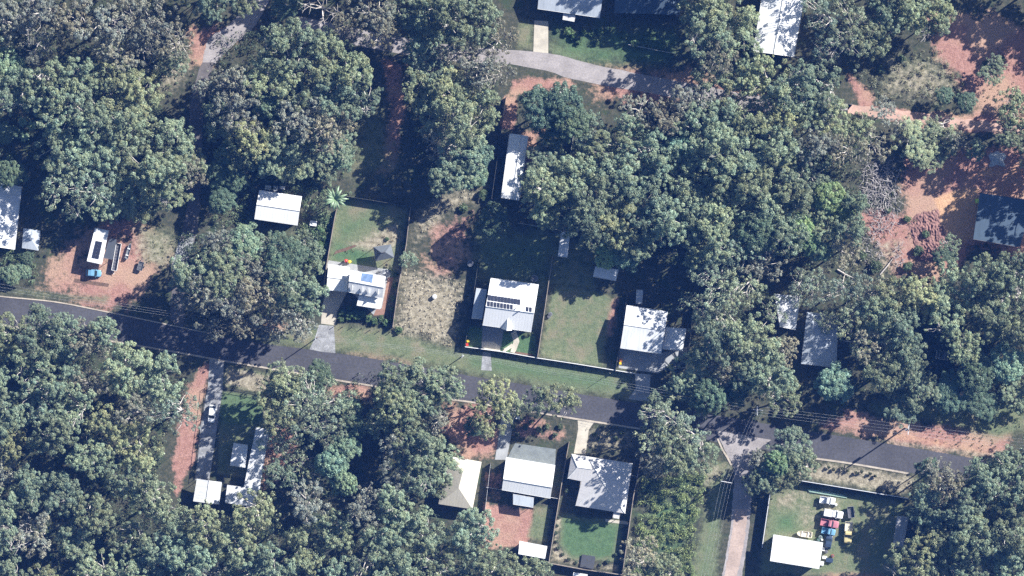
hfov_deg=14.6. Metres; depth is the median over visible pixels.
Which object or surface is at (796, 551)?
shed
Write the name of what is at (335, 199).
banana palm
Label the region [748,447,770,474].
gum tree
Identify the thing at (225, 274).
gum tree
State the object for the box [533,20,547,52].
driveway
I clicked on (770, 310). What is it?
gum tree
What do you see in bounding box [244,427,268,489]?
long building
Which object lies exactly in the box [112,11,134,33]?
dead tree
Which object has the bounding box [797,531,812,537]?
dinghy
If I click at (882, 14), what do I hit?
gum tree
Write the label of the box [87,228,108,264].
caravan
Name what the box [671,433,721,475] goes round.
gum tree
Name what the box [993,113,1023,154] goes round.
gum tree
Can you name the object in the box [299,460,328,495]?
gum tree
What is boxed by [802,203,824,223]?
gum tree
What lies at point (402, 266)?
fence
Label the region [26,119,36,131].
banana plant
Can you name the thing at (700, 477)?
shrub
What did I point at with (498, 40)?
gum tree
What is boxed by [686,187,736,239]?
gum tree
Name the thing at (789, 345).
gum tree
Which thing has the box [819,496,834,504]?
wrecked car
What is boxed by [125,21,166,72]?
gum tree
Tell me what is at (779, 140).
gum tree
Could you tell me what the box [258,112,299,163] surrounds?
gum tree
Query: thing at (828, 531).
wrecked car
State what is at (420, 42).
gum tree
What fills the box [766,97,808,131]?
gum tree
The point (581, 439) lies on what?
driveway
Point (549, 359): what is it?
fence
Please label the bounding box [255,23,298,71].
gum tree
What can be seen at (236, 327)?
gum tree
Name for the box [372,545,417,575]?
gum tree
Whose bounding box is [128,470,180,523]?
gum tree
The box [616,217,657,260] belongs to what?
gum tree
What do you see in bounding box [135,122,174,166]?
gum tree
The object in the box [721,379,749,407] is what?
evergreen tree
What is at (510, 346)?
footpath
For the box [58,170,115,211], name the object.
gum tree
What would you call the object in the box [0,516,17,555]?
gum tree
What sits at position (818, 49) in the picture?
gum tree
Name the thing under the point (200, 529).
gum tree
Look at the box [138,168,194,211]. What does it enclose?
gum tree
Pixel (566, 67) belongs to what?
street
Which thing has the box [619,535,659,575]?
gum tree
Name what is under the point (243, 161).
gum tree
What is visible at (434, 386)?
gum tree
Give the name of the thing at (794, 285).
gum tree
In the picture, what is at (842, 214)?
broadleaf tree
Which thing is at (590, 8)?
house
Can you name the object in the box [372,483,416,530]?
gum tree
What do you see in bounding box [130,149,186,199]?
gum tree
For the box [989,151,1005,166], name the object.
tarpaulin
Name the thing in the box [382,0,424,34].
gum tree
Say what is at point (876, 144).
gum tree
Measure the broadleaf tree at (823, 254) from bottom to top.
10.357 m
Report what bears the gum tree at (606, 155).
on the ground at (584, 320)
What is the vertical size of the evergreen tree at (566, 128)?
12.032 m
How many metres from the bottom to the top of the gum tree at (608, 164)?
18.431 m
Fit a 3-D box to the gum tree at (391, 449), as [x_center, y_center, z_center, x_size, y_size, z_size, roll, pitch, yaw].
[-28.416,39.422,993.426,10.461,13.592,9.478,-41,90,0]
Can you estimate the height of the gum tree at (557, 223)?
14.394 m
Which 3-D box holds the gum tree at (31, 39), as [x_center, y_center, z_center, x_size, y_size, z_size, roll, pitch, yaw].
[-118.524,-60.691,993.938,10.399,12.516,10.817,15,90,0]
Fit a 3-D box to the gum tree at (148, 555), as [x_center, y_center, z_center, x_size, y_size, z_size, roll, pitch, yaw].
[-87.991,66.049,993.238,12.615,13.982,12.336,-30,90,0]
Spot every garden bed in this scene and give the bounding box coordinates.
[74,279,108,286]
[334,245,355,253]
[515,352,532,355]
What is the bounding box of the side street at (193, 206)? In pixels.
[169,62,213,326]
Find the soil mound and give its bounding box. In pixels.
[907,209,945,260]
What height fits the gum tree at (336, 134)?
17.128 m
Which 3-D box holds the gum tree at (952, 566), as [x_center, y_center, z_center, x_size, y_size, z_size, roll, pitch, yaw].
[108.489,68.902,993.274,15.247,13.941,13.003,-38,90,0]
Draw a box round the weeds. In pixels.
[128,47,1023,451]
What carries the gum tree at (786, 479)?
on the ground at (584, 320)
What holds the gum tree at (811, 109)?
on the ground at (584, 320)
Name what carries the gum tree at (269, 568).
on the ground at (584, 320)
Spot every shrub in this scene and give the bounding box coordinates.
[303,222,310,229]
[315,226,324,233]
[318,233,326,241]
[323,217,329,223]
[323,242,328,249]
[337,309,345,315]
[338,315,344,321]
[344,311,353,319]
[353,310,360,319]
[360,310,366,318]
[364,315,371,322]
[370,317,377,324]
[377,315,383,321]
[382,319,387,326]
[392,282,397,288]
[394,326,402,333]
[458,203,467,212]
[478,189,488,200]
[522,423,528,430]
[535,426,541,432]
[564,27,573,35]
[570,32,576,39]
[588,30,595,36]
[596,27,603,34]
[604,26,611,33]
[629,37,639,48]
[657,39,666,49]
[661,370,667,376]
[698,473,704,480]
[857,250,866,260]
[869,260,882,273]
[877,64,884,72]
[884,207,890,213]
[899,54,905,62]
[902,261,912,271]
[903,215,911,222]
[913,245,923,255]
[921,230,929,237]
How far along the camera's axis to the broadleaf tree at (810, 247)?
989.92 m
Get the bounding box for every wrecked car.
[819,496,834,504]
[821,527,835,535]
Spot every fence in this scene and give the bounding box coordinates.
[195,387,206,476]
[324,209,337,284]
[393,207,410,324]
[465,346,634,373]
[492,97,506,193]
[537,256,552,356]
[549,444,568,560]
[552,563,622,574]
[616,293,627,365]
[622,456,641,573]
[762,493,770,546]
[798,480,908,498]
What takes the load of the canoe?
on the ground at (584, 320)
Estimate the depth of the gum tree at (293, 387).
989.32 m
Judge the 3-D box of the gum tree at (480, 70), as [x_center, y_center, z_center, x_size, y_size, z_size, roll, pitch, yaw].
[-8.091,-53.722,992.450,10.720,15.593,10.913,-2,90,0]
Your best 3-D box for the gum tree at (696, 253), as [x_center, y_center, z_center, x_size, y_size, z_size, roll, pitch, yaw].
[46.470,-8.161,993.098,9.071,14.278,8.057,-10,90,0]
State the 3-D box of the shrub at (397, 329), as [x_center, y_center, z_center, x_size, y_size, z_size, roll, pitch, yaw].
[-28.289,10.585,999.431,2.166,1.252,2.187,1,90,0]
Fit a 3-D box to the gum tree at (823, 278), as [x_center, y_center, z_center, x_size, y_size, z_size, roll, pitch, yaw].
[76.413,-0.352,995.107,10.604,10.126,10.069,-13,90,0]
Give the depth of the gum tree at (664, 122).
987.94 m
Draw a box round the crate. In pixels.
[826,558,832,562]
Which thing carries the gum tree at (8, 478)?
on the ground at (584, 320)
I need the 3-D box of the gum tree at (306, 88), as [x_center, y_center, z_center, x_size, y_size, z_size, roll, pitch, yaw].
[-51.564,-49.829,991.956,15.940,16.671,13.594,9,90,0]
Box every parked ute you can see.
[820,518,838,527]
[823,509,842,518]
[844,521,852,542]
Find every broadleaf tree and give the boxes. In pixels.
[0,45,29,83]
[0,121,18,144]
[0,264,20,285]
[16,262,31,278]
[213,137,242,165]
[221,222,261,263]
[251,91,281,122]
[313,443,348,478]
[329,148,353,172]
[329,431,361,462]
[329,466,357,495]
[335,394,363,417]
[452,155,488,189]
[466,144,494,167]
[519,89,536,105]
[594,241,615,269]
[613,242,640,272]
[662,134,696,171]
[763,450,788,476]
[785,211,815,243]
[796,232,820,256]
[809,237,833,261]
[811,181,845,217]
[813,360,854,403]
[831,189,855,222]
[990,341,1023,385]
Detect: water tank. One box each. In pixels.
[467,260,473,266]
[531,275,537,281]
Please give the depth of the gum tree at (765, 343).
984.88 m
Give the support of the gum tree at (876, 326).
on the ground at (584, 320)
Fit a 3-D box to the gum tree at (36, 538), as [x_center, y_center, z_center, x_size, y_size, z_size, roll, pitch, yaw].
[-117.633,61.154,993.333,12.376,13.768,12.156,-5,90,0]
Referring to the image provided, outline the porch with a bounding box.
[613,512,619,518]
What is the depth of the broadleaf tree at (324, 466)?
989.58 m
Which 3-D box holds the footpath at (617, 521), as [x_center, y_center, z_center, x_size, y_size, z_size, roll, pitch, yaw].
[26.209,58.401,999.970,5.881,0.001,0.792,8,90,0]
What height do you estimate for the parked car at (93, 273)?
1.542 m
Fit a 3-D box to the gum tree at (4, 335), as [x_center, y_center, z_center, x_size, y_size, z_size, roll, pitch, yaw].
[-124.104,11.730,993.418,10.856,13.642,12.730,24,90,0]
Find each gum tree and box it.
[0,0,34,48]
[0,66,42,116]
[0,311,28,359]
[0,355,13,389]
[0,386,26,443]
[0,419,30,469]
[0,456,18,495]
[0,487,25,522]
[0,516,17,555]
[0,552,35,575]
[9,463,49,513]
[11,343,55,395]
[11,375,72,427]
[12,511,60,558]
[15,307,70,361]
[17,0,58,31]
[17,20,55,65]
[18,0,40,11]
[19,56,78,117]
[26,408,76,455]
[27,302,48,326]
[27,563,63,575]
[33,123,89,182]
[34,85,89,147]
[34,159,86,211]
[39,470,82,517]
[45,1,97,44]
[49,312,86,356]
[49,338,85,383]
[52,382,96,434]
[55,518,96,561]
[58,56,102,99]
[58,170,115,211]
[59,122,120,183]
[61,188,91,222]
[64,433,114,479]
[68,318,117,358]
[69,0,92,11]
[70,365,112,402]
[72,90,125,145]
[72,492,118,533]
[72,548,120,575]
[74,2,126,53]
[82,401,129,444]
[84,316,119,345]
[85,59,139,117]
[86,171,140,223]
[95,32,136,70]
[99,341,153,399]
[100,128,149,182]
[100,463,140,499]
[101,98,156,148]
[106,0,157,46]
[106,418,164,474]
[106,517,155,562]
[113,392,158,434]
[114,0,150,11]
[115,68,164,121]
[115,175,160,223]
[115,559,146,575]
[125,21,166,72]
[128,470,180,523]
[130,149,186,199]
[132,0,182,45]
[133,529,180,575]
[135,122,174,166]
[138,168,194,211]
[141,350,184,404]
[145,391,200,436]
[147,567,182,575]
[151,117,195,158]
[152,505,194,549]
[158,46,190,78]
[159,17,194,60]
[162,138,207,187]
[162,532,216,575]
[168,0,192,7]
[168,247,219,296]
[169,281,201,314]
[179,155,208,189]
[181,273,220,317]
[181,498,229,550]
[191,76,218,101]
[191,562,227,575]
[193,0,237,25]
[193,311,226,343]
[198,243,250,300]
[200,90,232,120]
[201,225,233,253]
[203,114,234,143]
[205,65,237,98]
[207,524,257,566]
[208,91,260,136]
[208,282,251,321]
[217,64,252,112]
[221,555,261,575]
[227,118,272,163]
[227,147,255,173]
[227,307,258,339]
[229,488,281,542]
[231,251,277,304]
[233,0,262,17]
[237,277,291,315]
[238,51,301,103]
[247,143,282,178]
[249,303,293,346]
[254,230,280,264]
[254,375,286,412]
[254,541,300,575]
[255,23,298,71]
[256,427,297,465]
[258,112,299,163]
[259,396,303,440]
[261,458,297,488]
[263,267,307,314]
[265,357,313,405]
[267,16,328,73]
[271,88,321,143]
[271,149,312,183]
[275,59,335,112]
[277,369,327,425]
[278,300,317,343]
[280,441,315,483]
[281,523,329,575]
[282,401,336,451]
[283,116,339,176]
[286,478,331,525]
[291,229,316,254]
[295,275,329,317]
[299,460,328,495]
[300,25,353,83]
[303,257,324,276]
[304,379,356,420]
[305,103,357,154]
[305,240,324,258]
[307,153,336,184]
[308,409,356,450]
[311,73,353,121]
[316,508,354,550]
[316,555,367,575]
[322,123,357,164]
[328,50,373,96]
[331,12,366,43]
[334,75,383,124]
[342,481,384,532]
[346,0,396,36]
[347,545,386,575]
[358,514,410,562]
[363,20,401,52]
[364,405,398,439]
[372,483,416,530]
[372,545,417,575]
[373,377,418,424]
[377,358,410,398]
[378,431,413,464]
[379,460,415,497]
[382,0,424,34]
[386,408,429,448]
[392,447,437,498]
[397,385,443,422]
[398,251,418,267]
[398,505,449,556]
[399,356,442,390]
[400,422,446,476]
[401,17,440,59]
[402,46,453,89]
[402,66,448,108]
[409,535,455,575]
[411,0,449,38]
[412,96,455,139]
[421,121,454,167]
[421,404,451,437]
[422,365,466,407]
[422,473,451,499]
[423,66,479,121]
[424,0,480,51]
[427,156,467,197]
[427,443,463,483]
[435,98,489,151]
[436,31,480,73]
[437,122,487,183]
[440,559,480,575]
[449,76,500,121]
[451,507,499,560]
[457,50,499,92]
[462,102,500,139]
[464,0,503,45]
[467,394,512,440]
[469,542,518,575]
[476,373,517,413]
[480,16,520,58]
[484,57,516,89]
[498,394,523,423]
[513,555,553,575]
[517,162,541,195]
[520,161,573,215]
[520,187,560,226]
[520,384,552,418]
[525,143,566,173]
[538,184,591,238]
[540,382,581,419]
[550,152,599,198]
[565,204,610,250]
[567,171,625,222]
[572,109,611,157]
[588,127,636,183]
[593,194,646,251]
[599,152,646,203]
[613,112,651,153]
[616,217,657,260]
[618,93,660,132]
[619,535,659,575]
[621,174,674,238]
[624,127,679,188]
[632,417,685,468]
[635,440,669,480]
[637,395,690,439]
[639,196,687,247]
[641,552,684,575]
[646,386,675,410]
[647,96,687,136]
[647,148,700,195]
[652,430,696,474]
[658,405,710,457]
[662,371,696,401]
[664,172,708,220]
[668,350,716,397]
[669,99,729,156]
[670,83,720,118]
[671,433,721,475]
[672,198,716,247]
[675,291,698,313]
[676,0,732,38]
[683,239,716,270]
[684,11,735,67]
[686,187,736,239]
[686,262,736,312]
[688,294,722,337]
[690,63,729,96]
[690,121,747,184]
[690,219,736,264]
[690,314,736,368]
[693,248,743,289]
[694,155,748,204]
[697,39,738,80]
[700,97,752,143]
[700,352,734,390]
[704,0,760,46]
[704,290,753,339]
[708,72,759,120]
[710,230,764,271]
[713,22,764,64]
[717,183,766,241]
[718,269,766,309]
[722,160,774,210]
[723,125,772,179]
[725,59,766,100]
[725,312,781,372]
[727,351,768,392]
[731,99,778,150]
[732,12,756,28]
[737,54,794,106]
[737,243,787,282]
[741,469,768,496]
[745,183,796,231]
[748,352,798,402]
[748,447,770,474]
[749,123,799,173]
[754,461,780,494]
[757,149,800,205]
[760,293,787,322]
[764,209,809,257]
[765,376,802,418]
[765,425,812,469]
[766,58,822,114]
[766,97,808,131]
[766,464,802,493]
[768,177,818,218]
[774,336,798,372]
[777,144,831,189]
[781,267,820,308]
[787,447,819,479]
[794,91,827,128]
[794,127,831,165]
[799,64,841,113]
[800,264,840,307]
[801,0,845,38]
[801,113,844,156]
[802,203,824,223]
[807,35,835,67]
[811,94,850,135]
[811,208,837,240]
[812,307,835,333]
[816,271,865,310]
[818,25,869,72]
[823,304,853,332]
[826,290,881,336]
[827,232,864,271]
[830,133,868,169]
[830,212,869,246]
[832,0,879,51]
[839,111,875,150]
[840,317,880,368]
[841,191,869,216]
[844,270,885,312]
[854,329,894,365]
[856,295,901,343]
[857,20,891,61]
[857,126,890,162]
[861,273,893,298]
[862,349,903,395]
[864,0,901,35]
[869,95,899,126]
[874,276,923,314]
[880,541,918,575]
[883,305,922,351]
[883,388,918,428]
[885,337,928,384]
[887,0,928,35]
[888,118,915,141]
[890,115,938,166]
[896,363,941,411]
[899,272,949,319]
[901,530,944,575]
[905,482,949,531]
[907,135,947,173]
[910,0,956,35]
[915,515,962,563]
[917,456,954,493]
[922,115,962,156]
[922,291,964,342]
[924,0,954,32]
[924,536,979,575]
[925,469,970,508]
[928,260,980,317]
[937,486,986,534]
[938,232,961,258]
[946,329,984,364]
[948,129,968,152]
[949,515,998,564]
[952,290,987,319]
[960,252,1013,299]
[962,456,1001,502]
[964,490,1021,540]
[965,137,987,161]
[965,529,1013,575]
[969,296,1013,344]
[976,53,1007,85]
[976,461,1023,508]
[978,272,1023,327]
[989,514,1023,560]
[989,544,1023,575]
[992,85,1023,128]
[992,249,1023,291]
[992,444,1023,485]
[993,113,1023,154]
[994,484,1023,530]
[995,314,1023,349]
[997,379,1023,414]
[1019,147,1023,167]
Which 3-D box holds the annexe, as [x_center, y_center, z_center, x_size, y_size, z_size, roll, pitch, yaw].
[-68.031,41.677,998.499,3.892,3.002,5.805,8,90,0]
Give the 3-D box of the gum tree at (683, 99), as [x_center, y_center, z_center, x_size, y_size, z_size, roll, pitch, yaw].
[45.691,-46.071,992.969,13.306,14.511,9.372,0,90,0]
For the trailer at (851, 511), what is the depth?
999.40 m
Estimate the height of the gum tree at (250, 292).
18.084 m
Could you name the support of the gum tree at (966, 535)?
on the ground at (584, 320)
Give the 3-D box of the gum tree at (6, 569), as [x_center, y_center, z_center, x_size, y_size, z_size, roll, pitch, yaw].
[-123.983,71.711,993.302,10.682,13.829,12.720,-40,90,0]
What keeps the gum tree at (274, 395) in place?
on the ground at (584, 320)
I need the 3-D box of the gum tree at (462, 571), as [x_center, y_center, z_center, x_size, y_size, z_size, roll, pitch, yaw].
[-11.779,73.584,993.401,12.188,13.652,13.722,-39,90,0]
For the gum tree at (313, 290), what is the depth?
988.69 m
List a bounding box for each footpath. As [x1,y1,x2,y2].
[373,277,393,315]
[503,344,513,351]
[511,330,518,352]
[605,519,627,524]
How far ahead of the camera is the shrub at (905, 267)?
998.81 m
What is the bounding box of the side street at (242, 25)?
[203,0,268,63]
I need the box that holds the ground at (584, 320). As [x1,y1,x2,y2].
[0,0,1023,575]
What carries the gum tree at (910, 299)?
on the ground at (584, 320)
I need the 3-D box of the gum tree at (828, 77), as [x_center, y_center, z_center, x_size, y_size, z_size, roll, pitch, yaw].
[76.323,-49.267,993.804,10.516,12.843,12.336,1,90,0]
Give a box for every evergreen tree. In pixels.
[0,155,29,189]
[18,251,33,266]
[201,159,227,188]
[208,187,237,214]
[222,163,249,191]
[259,254,294,287]
[264,230,309,269]
[268,0,303,21]
[304,358,334,389]
[336,412,365,441]
[464,415,483,436]
[474,201,510,238]
[519,83,558,133]
[536,115,570,151]
[540,80,585,124]
[549,101,592,141]
[687,376,728,415]
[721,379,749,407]
[735,213,780,258]
[913,457,939,481]
[931,246,958,273]
[933,368,978,414]
[934,87,954,105]
[951,347,998,394]
[954,91,978,114]
[966,386,999,421]
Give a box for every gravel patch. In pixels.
[172,235,193,268]
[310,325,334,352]
[481,352,491,370]
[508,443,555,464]
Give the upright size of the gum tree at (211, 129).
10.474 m
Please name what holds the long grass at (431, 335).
on the ground at (584, 320)
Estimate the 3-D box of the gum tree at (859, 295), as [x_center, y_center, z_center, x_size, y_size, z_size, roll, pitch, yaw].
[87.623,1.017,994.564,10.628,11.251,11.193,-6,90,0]
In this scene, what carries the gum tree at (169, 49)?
on the ground at (584, 320)
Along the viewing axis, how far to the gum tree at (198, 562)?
984.86 m
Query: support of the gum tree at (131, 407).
on the ground at (584, 320)
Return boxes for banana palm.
[323,186,347,210]
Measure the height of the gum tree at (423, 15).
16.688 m
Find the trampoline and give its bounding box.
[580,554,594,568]
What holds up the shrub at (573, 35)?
on the ground at (584, 320)
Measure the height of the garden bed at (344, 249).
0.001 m
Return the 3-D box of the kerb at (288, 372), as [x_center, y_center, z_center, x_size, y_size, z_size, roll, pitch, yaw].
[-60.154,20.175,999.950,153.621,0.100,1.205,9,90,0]
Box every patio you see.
[327,260,390,314]
[619,347,687,372]
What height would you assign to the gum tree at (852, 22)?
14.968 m
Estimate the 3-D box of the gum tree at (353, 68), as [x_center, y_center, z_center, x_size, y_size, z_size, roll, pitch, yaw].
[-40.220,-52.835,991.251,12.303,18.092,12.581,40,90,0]
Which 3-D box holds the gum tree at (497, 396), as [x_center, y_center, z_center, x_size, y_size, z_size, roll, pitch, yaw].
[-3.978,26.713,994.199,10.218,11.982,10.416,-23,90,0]
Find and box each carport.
[193,479,221,504]
[472,288,486,318]
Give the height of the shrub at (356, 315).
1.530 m
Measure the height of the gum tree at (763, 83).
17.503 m
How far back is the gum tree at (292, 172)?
992.46 m
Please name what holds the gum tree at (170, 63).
on the ground at (584, 320)
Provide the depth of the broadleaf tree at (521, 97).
996.48 m
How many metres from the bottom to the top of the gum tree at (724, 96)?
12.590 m
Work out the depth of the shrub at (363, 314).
999.20 m
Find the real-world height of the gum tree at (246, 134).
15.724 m
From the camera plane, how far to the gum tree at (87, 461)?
987.26 m
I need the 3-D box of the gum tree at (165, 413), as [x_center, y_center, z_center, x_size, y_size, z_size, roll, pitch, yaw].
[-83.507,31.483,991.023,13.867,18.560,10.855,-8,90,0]
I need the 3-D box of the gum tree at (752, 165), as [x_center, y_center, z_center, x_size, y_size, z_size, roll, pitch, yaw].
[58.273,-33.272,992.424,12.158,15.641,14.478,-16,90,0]
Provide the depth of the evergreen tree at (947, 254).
995.36 m
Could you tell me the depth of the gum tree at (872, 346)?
988.68 m
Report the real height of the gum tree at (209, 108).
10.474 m
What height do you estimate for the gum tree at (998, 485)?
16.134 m
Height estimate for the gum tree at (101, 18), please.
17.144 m
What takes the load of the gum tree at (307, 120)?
on the ground at (584, 320)
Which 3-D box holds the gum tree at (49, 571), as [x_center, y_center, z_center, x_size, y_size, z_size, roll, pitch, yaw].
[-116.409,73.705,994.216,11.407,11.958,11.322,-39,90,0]
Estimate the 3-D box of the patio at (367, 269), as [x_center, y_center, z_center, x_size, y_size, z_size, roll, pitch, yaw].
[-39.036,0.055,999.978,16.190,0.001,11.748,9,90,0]
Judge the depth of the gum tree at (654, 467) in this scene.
988.75 m
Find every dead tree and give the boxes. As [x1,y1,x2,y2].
[0,522,30,548]
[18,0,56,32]
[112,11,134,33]
[300,0,345,26]
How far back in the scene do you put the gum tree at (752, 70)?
990.53 m
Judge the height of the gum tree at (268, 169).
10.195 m
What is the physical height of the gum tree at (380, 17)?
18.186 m
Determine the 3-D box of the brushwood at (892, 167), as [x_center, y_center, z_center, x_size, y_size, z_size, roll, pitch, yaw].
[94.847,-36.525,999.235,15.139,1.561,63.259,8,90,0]
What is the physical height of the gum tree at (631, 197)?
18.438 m
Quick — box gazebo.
[373,244,393,260]
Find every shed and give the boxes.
[225,485,257,505]
[501,133,527,199]
[518,541,546,558]
[558,232,569,257]
[573,572,587,575]
[593,266,618,280]
[636,290,642,303]
[754,0,803,56]
[770,534,822,568]
[893,516,908,546]
[973,193,1023,246]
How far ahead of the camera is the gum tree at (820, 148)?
987.37 m
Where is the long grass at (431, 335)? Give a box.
[392,188,473,345]
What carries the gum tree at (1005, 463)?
on the ground at (584, 320)
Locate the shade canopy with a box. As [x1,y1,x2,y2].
[22,228,40,250]
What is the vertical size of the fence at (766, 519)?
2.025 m
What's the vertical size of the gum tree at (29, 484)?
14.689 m
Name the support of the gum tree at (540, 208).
on the ground at (584, 320)
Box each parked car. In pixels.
[86,269,101,276]
[208,405,216,422]
[824,534,832,549]
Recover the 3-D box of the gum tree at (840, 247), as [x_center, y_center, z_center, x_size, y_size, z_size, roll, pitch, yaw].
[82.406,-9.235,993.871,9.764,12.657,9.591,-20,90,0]
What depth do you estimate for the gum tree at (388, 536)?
986.29 m
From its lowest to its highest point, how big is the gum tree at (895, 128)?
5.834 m
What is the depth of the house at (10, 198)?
996.49 m
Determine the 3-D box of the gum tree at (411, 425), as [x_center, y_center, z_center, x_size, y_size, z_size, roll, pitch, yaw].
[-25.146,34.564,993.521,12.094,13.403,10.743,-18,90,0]
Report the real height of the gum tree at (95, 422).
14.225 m
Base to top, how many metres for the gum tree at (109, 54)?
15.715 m
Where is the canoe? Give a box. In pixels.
[124,243,130,259]
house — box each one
[0,183,21,248]
[254,190,301,225]
[326,264,385,308]
[439,457,480,507]
[483,278,538,331]
[502,457,554,507]
[538,0,601,21]
[567,454,632,513]
[614,0,679,14]
[620,305,685,353]
[775,294,799,329]
[801,312,837,366]
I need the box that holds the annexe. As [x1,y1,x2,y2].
[230,443,247,467]
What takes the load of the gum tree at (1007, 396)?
on the ground at (584, 320)
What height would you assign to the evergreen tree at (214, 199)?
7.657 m
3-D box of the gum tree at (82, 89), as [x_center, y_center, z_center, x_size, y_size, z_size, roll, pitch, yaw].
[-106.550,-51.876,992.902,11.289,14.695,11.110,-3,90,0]
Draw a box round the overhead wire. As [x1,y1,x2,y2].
[464,355,751,409]
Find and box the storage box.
[310,220,316,225]
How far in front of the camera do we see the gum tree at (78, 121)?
986.55 m
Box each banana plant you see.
[18,116,28,127]
[18,130,29,142]
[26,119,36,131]
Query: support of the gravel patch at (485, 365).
on the ground at (584, 320)
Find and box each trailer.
[111,243,121,273]
[137,258,143,270]
[846,506,854,519]
[936,350,948,360]
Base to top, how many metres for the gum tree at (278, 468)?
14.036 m
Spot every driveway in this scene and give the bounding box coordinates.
[195,359,223,479]
[321,290,346,324]
[482,325,503,346]
[482,341,499,350]
[495,410,515,459]
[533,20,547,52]
[574,420,593,453]
[629,373,650,401]
[716,431,769,575]
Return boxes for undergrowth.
[0,0,1023,575]
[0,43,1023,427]
[0,161,336,285]
[631,471,706,575]
[771,42,971,328]
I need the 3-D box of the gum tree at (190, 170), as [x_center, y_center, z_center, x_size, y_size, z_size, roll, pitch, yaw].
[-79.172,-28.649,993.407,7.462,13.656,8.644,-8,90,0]
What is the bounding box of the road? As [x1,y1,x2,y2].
[0,297,1023,486]
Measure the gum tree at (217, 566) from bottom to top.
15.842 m
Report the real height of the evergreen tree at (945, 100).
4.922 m
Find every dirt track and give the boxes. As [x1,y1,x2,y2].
[724,509,747,575]
[848,105,1023,134]
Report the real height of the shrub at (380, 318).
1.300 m
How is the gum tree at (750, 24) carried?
on the ground at (584, 320)
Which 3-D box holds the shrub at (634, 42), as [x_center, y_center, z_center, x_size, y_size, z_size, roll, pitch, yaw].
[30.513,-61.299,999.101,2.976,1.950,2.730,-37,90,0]
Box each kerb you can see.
[0,296,209,333]
[3,325,573,418]
[574,418,639,429]
[717,439,731,464]
[816,458,908,473]
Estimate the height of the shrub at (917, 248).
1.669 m
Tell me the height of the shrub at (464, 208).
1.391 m
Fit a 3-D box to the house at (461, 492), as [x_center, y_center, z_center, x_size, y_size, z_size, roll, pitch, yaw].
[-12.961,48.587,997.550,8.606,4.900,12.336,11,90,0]
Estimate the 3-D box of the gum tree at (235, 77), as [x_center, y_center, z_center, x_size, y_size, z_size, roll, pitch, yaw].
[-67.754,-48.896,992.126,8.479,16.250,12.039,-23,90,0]
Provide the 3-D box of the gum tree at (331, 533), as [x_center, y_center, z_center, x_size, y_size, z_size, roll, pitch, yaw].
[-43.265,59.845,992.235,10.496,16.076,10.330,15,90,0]
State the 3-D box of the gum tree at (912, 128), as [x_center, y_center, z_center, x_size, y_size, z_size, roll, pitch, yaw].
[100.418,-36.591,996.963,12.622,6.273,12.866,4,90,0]
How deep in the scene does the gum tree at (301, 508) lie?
985.88 m
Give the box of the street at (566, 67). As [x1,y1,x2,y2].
[299,16,852,112]
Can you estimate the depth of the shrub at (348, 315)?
998.99 m
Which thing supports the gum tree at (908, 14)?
on the ground at (584, 320)
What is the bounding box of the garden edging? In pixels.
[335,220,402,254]
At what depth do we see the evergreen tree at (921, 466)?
992.68 m
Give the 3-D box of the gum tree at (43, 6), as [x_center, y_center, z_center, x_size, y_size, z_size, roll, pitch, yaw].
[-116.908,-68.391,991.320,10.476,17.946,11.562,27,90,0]
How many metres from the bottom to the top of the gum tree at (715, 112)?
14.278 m
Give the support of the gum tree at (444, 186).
on the ground at (584, 320)
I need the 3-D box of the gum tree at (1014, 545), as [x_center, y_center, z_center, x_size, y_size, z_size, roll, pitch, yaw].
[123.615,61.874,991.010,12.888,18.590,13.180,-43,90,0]
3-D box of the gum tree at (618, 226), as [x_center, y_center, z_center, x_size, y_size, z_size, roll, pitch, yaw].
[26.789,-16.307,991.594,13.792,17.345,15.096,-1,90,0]
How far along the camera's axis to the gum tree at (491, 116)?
990.05 m
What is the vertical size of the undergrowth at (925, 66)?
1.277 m
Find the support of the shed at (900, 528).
on the ground at (584, 320)
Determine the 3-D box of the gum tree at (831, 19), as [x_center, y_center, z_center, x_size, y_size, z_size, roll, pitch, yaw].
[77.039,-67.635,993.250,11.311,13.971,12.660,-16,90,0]
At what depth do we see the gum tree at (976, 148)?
994.99 m
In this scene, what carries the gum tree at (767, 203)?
on the ground at (584, 320)
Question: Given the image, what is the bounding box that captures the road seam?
[249,351,692,424]
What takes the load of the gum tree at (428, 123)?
on the ground at (584, 320)
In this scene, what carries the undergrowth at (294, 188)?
on the ground at (584, 320)
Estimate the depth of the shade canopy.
997.25 m
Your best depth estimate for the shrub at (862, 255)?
998.99 m
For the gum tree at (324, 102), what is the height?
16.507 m
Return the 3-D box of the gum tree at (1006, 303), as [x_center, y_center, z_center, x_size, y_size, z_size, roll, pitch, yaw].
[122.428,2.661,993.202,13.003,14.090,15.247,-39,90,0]
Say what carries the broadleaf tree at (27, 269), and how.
on the ground at (584, 320)
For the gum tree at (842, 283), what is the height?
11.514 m
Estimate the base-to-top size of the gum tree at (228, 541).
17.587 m
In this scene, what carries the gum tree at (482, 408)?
on the ground at (584, 320)
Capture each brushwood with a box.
[858,157,905,233]
[859,26,936,267]
[859,168,904,225]
[859,226,884,274]
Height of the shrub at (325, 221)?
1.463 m
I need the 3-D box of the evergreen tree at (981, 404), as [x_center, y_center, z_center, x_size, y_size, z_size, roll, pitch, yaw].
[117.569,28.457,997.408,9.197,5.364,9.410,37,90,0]
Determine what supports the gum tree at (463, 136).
on the ground at (584, 320)
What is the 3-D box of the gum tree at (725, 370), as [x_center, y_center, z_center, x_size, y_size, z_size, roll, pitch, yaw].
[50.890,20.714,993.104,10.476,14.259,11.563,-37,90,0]
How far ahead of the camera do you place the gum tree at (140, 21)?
986.80 m

